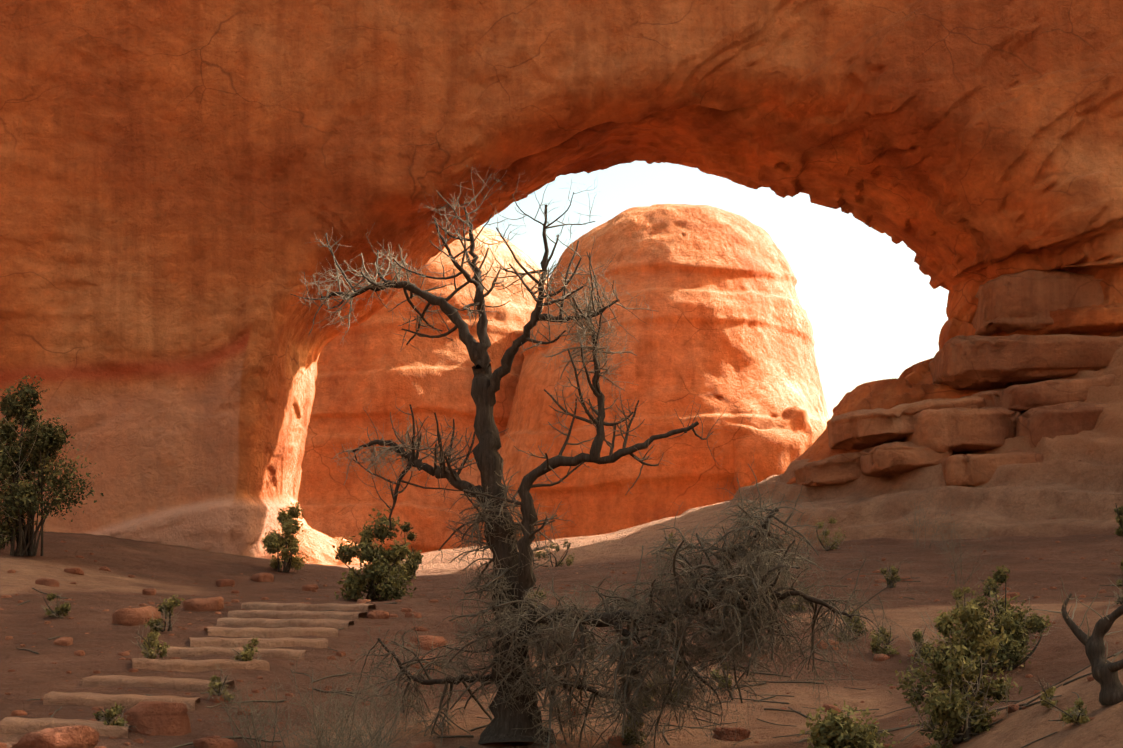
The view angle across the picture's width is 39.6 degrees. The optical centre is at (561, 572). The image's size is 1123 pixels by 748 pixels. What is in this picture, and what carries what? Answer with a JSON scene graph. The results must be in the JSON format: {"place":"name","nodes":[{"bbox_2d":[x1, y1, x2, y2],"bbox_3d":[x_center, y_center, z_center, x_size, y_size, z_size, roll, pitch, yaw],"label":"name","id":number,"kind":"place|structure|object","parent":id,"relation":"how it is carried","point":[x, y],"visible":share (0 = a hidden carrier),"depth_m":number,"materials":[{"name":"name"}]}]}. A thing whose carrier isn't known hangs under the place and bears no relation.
{"place":"outdoors","nodes":[
{"label":"outdoors","id":0,"kind":"place"},
{"bbox_2d":[0,331,1122,747],"bbox_3d":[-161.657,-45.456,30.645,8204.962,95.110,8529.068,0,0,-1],"label":"terrain","id":1,"kind":"structure","parent":0,"point":[1072,485],"depth_m":29.68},
{"bbox_2d":[0,602,375,737],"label":"stone steps","id":2,"kind":"structure","parent":1,"relation":"on","point":[277,637],"depth_m":20.54,"materials":[{"name":"brown stone"}]},
{"bbox_2d":[297,226,548,553],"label":"dome rock","id":3,"kind":"object","parent":1,"relation":"on","point":[375,366],"visible":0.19,"depth_m":84.91,"materials":[{"name":"stone"}]},
{"bbox_2d":[0,460,1118,747],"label":"rocks","id":4,"kind":"object","parent":1,"relation":"on","point":[158,718],"visible":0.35,"depth_m":18.26,"materials":[{"name":"brown stone"}]},
{"bbox_2d":[0,0,1122,564],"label":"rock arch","id":5,"kind":"structure","parent":1,"relation":"on","point":[186,186],"depth_m":49.17,"materials":[{"name":"orange stone"}]},
{"bbox_2d":[0,374,1122,747],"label":"shrubs","id":6,"kind":"object","parent":1,"relation":"on","point":[832,728],"visible":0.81,"depth_m":21.79,"materials":[{"name":"green plant"}]},
{"bbox_2d":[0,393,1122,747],"bbox_3d":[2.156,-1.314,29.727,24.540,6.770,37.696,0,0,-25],"label":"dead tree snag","id":7,"kind":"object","parent":1,"relation":"on","point":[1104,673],"visible":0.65,"depth_m":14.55,"materials":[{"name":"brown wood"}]},
{"bbox_2d":[16,580,1122,747],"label":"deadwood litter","id":8,"kind":"object","parent":1,"relation":"on","point":[1027,704],"visible":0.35,"depth_m":17.53,"materials":[{"name":"brown wood"}]},
{"bbox_2d":[291,162,924,747],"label":"dead tree","id":9,"kind":"object","parent":1,"relation":"on","point":[521,616],"visible":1,"depth_m":15.84,"materials":[{"name":"brown wood"}]},
{"bbox_2d":[482,204,828,544],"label":"dome rock","id":10,"kind":"object","parent":1,"relation":"on","point":[730,329],"visible":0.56,"depth_m":77.63,"materials":[{"name":"stone"}]},
{"bbox_2d":[721,406,814,490],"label":"rock formation","id":11,"kind":"object","parent":1,"relation":"on","point":[779,447],"visible":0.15,"depth_m":74.78,"materials":[{"name":"stone"}]},
{"bbox_2d":[794,269,1122,486],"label":"rock ledges","id":12,"kind":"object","parent":1,"relation":"on","point":[1040,402],"depth_m":48.91,"materials":[{"name":"stone"}]},
{"bbox_2d":[481,161,948,419],"label":"sky","id":13,"kind":"structure","parent":0,"point":[872,313],"materials":[{"name":"white"}]}
]}

